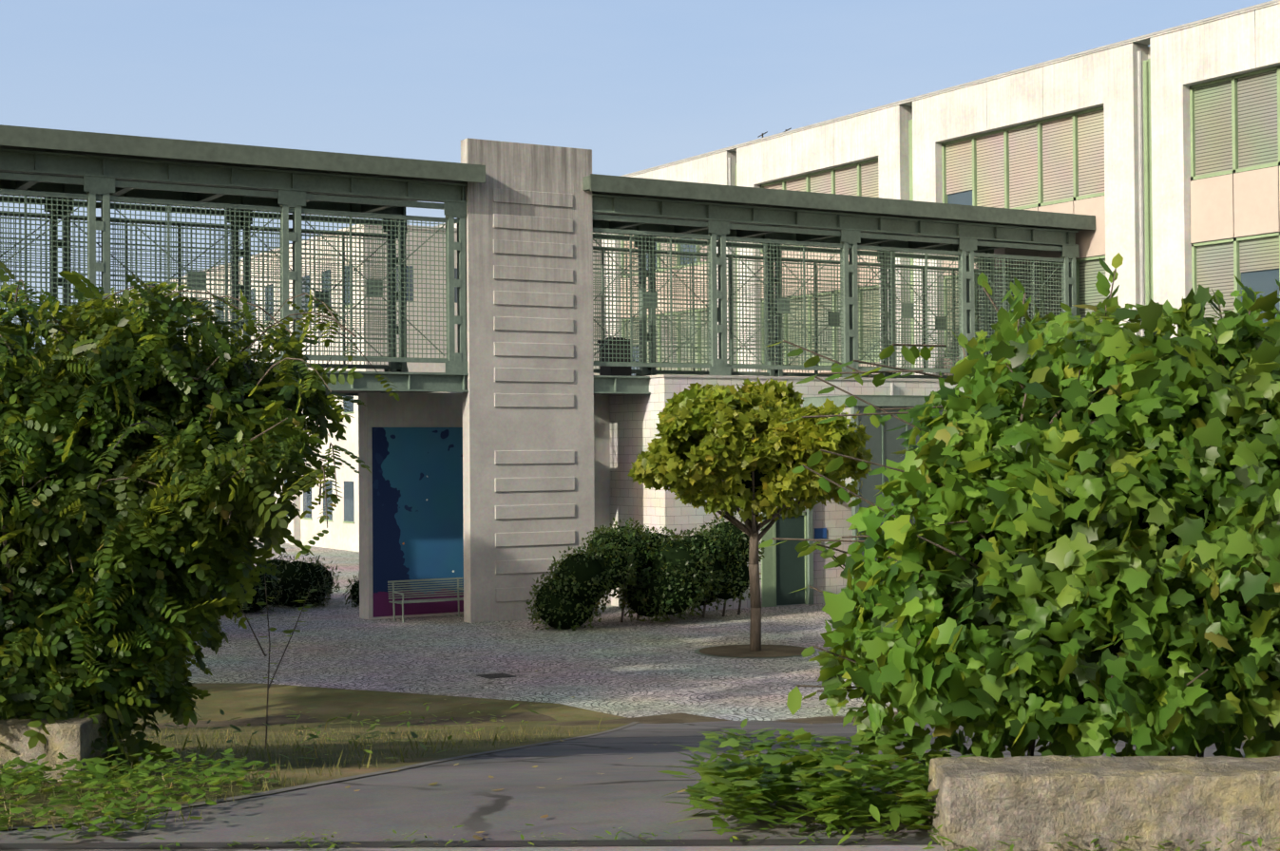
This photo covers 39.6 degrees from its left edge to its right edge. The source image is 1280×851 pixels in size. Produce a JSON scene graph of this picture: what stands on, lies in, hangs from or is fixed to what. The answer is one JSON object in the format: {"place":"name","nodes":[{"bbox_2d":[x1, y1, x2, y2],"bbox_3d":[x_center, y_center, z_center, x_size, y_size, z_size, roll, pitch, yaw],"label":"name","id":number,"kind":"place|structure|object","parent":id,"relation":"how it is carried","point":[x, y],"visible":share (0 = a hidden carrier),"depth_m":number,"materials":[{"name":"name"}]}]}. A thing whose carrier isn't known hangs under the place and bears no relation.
{"place":"outdoors","nodes":[
{"label":"outdoors","id":0,"kind":"place"},
{"bbox_2d":[0,148,468,396],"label":"walkway frame","id":1,"kind":"object","parent":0,"point":[105,181],"visible":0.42,"depth_m":37.19,"materials":[{"name":"green metal"}]},
{"bbox_2d":[0,193,447,365],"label":"bridge panels","id":2,"kind":"object","parent":1,"relation":"attached to","point":[79,265],"visible":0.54,"depth_m":36.99,"materials":[{"name":"metal"}]},
{"bbox_2d":[1,683,897,831],"bbox_3d":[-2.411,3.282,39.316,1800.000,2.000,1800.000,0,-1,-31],"label":"path edge","id":3,"kind":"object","parent":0,"point":[674,718],"depth_m":24.30,"materials":[{"name":"soil"}]},
{"bbox_2d":[0,261,367,783],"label":"bush","id":4,"kind":"object","parent":3,"relation":"on","point":[171,691],"depth_m":10.89,"materials":[{"name":"green plant"}]},
{"bbox_2d":[0,279,378,528],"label":"wisteria bush shoots","id":5,"kind":"object","parent":4,"relation":"attached to","point":[245,348],"visible":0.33,"depth_m":11.10,"materials":[{"name":"green plant"}]},
{"bbox_2d":[0,281,401,559],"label":"leaves","id":6,"kind":"object","parent":4,"relation":"attached to","point":[287,378],"visible":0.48,"depth_m":10.81,"materials":[{"name":"green plant"}]},
{"bbox_2d":[0,683,635,827],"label":"grass patch","id":7,"kind":"object","parent":3,"relation":"on","point":[240,700],"visible":0.54,"depth_m":21.42,"materials":[{"name":"green plant"}]},
{"bbox_2d":[0,711,107,783],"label":"stone block","id":8,"kind":"structure","parent":7,"relation":"on","point":[73,736],"depth_m":10.15,"materials":[{"name":"beige stone"}]},
{"bbox_2d":[0,746,279,840],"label":"ground cover","id":9,"kind":"object","parent":7,"relation":"on","point":[9,776],"visible":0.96,"depth_m":8.94,"materials":[{"name":"green plant"}]},
{"bbox_2d":[239,559,317,748],"bbox_3d":[-3.238,1.940,15.388,0.969,1.701,0.218,0,-1,-39],"label":"sapling","id":10,"kind":"object","parent":7,"relation":"on","point":[264,655],"depth_m":15.39,"materials":[{"name":"brown plant"}]},
{"bbox_2d":[0,719,604,831],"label":"grass tufts","id":11,"kind":"object","parent":7,"relation":"on","point":[204,748],"visible":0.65,"depth_m":14.31,"materials":[{"name":"green plant"}]},
{"bbox_2d":[99,698,538,768],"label":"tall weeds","id":12,"kind":"object","parent":7,"relation":"on","point":[221,712],"depth_m":14.05,"materials":[{"name":"green plant"}]},
{"bbox_2d":[7,722,638,829],"bbox_3d":[-1.179,2.944,15.950,1.853,2.000,16.995,-1,-1,14],"label":"path edging","id":13,"kind":"object","parent":3,"relation":"on","point":[82,822],"visible":0.85,"depth_m":10.20,"materials":[{"name":"concrete"}]},
{"bbox_2d":[184,539,897,721],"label":"courtyard cobbles","id":14,"kind":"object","parent":3,"relation":"on","point":[658,668],"visible":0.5,"depth_m":31.77,"materials":[{"name":"grey stone"}]},
{"bbox_2d":[232,553,359,613],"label":"shrubs","id":15,"kind":"object","parent":14,"relation":"on","point":[291,572],"depth_m":42.38,"materials":[{"name":"green plant"}]},
{"bbox_2d":[112,224,602,552],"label":"white building","id":16,"kind":"structure","parent":14,"relation":"on","point":[343,527],"depth_m":66.82,"materials":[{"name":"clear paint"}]},
{"bbox_2d":[387,577,463,623],"bbox_3d":[-4.606,3.846,39.188,1.800,0.881,0.591,0,-1,-31],"label":"park bench","id":17,"kind":"object","parent":14,"relation":"on","point":[403,601],"visible":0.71,"depth_m":39.29,"materials":[{"name":"wood"}]},
{"bbox_2d":[460,138,595,623],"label":"concrete pillar","id":18,"kind":"structure","parent":14,"relation":"on","point":[528,490],"depth_m":39.13,"materials":[{"name":"grey concrete"}]},
{"bbox_2d":[525,513,764,631],"bbox_3d":[0.147,3.197,38.301,5.990,2.520,2.727,0,-1,-31],"label":"hedge shrub","id":19,"kind":"object","parent":14,"relation":"on","point":[582,574],"depth_m":37.60,"materials":[{"name":"green plant"}]},
{"bbox_2d":[358,374,964,620],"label":"building wall","id":20,"kind":"structure","parent":14,"relation":"on","point":[410,490],"depth_m":40.37,"materials":[{"name":"paint"}]},
{"bbox_2d":[0,124,485,393],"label":"walkway roof","id":21,"kind":"structure","parent":20,"relation":"on","point":[60,141],"depth_m":35.59,"materials":[{"name":"metal"}]},
{"bbox_2d":[592,193,1079,394],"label":"walkway frame","id":22,"kind":"object","parent":20,"relation":"on","point":[966,242],"visible":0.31,"depth_m":44.56,"materials":[{"name":"green metal"}]},
{"bbox_2d":[592,231,1064,376],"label":"bridge panels","id":23,"kind":"object","parent":22,"relation":"attached to","point":[784,303],"visible":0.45,"depth_m":44.11,"materials":[{"name":"metal"}]},
{"bbox_2d":[582,173,1095,394],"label":"walkway roof","id":24,"kind":"structure","parent":20,"relation":"on","point":[640,187],"depth_m":43.10,"materials":[{"name":"metal"}]},
{"bbox_2d":[432,0,1279,538],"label":"rain gutter","id":25,"kind":"object","parent":20,"relation":"attached to","point":[820,532],"visible":0.23,"depth_m":45.85,"materials":[{"name":"metal"}]},
{"bbox_2d":[476,672,900,775],"bbox_3d":[-0.525,3.082,19.854,0.658,1.830,19.947,0,-1,-11],"label":"manhole and drain covers","id":26,"kind":"object","parent":14,"relation":"on","point":[503,676],"visible":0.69,"depth_m":29.22,"materials":[{"name":"metal"}]},
{"bbox_2d":[627,377,874,651],"bbox_3d":[2.087,1.625,32.592,4.823,5.048,4.398,0,-1,-31],"label":"ball tree","id":27,"kind":"object","parent":14,"relation":"on","point":[707,432],"depth_m":31.48,"materials":[{"name":"green plant"}]},
{"bbox_2d":[694,644,816,658],"bbox_3d":[2.112,4.131,32.567,2.240,0.006,2.240,0,-1,-31],"label":"tree pit","id":28,"kind":"object","parent":14,"relation":"on","point":[765,652],"visible":0.81,"depth_m":32.42,"materials":[{"name":"brown soil"}]},
{"bbox_2d":[802,395,946,605],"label":"green porch enclosure","id":29,"kind":"object","parent":14,"relation":"on","point":[883,445],"visible":0.17,"depth_m":41.18,"materials":[{"name":"metal"}]},
{"bbox_2d":[211,625,1279,850],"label":"fallen leaves","id":30,"kind":"object","parent":3,"relation":"on","point":[503,789],"visible":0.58,"depth_m":9.27,"materials":[{"name":"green plant"}]},
{"bbox_2d":[439,0,1279,403],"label":"building facade","id":31,"kind":"structure","parent":3,"relation":"on","point":[1060,136],"depth_m":47.98,"materials":[{"name":"paint"}]},
{"bbox_2d":[816,291,1279,760],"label":"vine bush","id":32,"kind":"object","parent":3,"relation":"on","point":[901,654],"depth_m":8.57,"materials":[{"name":"green plant"}]},
{"bbox_2d":[772,268,1250,692],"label":"vine shoots","id":33,"kind":"object","parent":32,"relation":"on","point":[920,372],"visible":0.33,"depth_m":9.04,"materials":[{"name":"green plant"}]},
{"bbox_2d":[758,252,1279,761],"bbox_3d":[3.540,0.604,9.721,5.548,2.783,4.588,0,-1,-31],"label":"bush leaves","id":34,"kind":"object","parent":32,"relation":"attached to","point":[994,612],"visible":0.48,"depth_m":8.56,"materials":[{"name":"green plant"}]},
{"bbox_2d":[927,755,1279,850],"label":"stone wall","id":35,"kind":"structure","parent":3,"relation":"on","point":[1032,803],"depth_m":7.55,"materials":[{"name":"stone"}]},
{"bbox_2d":[0,844,944,850],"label":"asphalt road","id":36,"kind":"structure","parent":0,"point":[872,848],"depth_m":7.70,"materials":[{"name":"grey asphalt"}]},
{"bbox_2d":[0,838,939,849],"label":"road edge seam","id":37,"kind":"object","parent":36,"relation":"on","point":[430,844],"visible":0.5,"depth_m":7.78,"materials":[{"name":"concrete"}]},
{"bbox_2d":[922,824,1279,850],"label":"grass tufts","id":38,"kind":"object","parent":36,"relation":"on","point":[1259,840],"visible":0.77,"depth_m":7.46,"materials":[{"name":"green plant"}]},
{"bbox_2d":[597,337,631,375],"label":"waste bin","id":39,"kind":"object","parent":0,"point":[615,371],"visible":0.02,"depth_m":41.13,"materials":[{"name":"metal"}]},
{"bbox_2d":[0,721,1244,843],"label":"asphalt path","id":40,"kind":"structure","parent":0,"point":[585,798],"depth_m":8.75,"materials":[{"name":"grey asphalt"}]},
{"bbox_2d":[140,823,939,850],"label":"seam weeds","id":41,"kind":"object","parent":40,"relation":"on","point":[522,838],"visible":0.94,"depth_m":7.78,"materials":[{"name":"green plant"}]},
{"bbox_2d":[658,718,974,845],"bbox_3d":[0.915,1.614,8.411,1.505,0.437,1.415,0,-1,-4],"label":"weeds","id":42,"kind":"object","parent":40,"relation":"on","point":[805,766],"visible":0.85,"depth_m":8.12,"materials":[{"name":"green plant"}]},
{"bbox_2d":[0,0,1272,348],"label":"sky","id":43,"kind":"structure","parent":0,"point":[640,85],"materials":[{"name":"blue"}]},
{"bbox_2d":[1222,723,1272,743],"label":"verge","id":44,"kind":"structure","parent":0,"point":[1251,738],"depth_m":16.70,"materials":[{"name":"green plant"}]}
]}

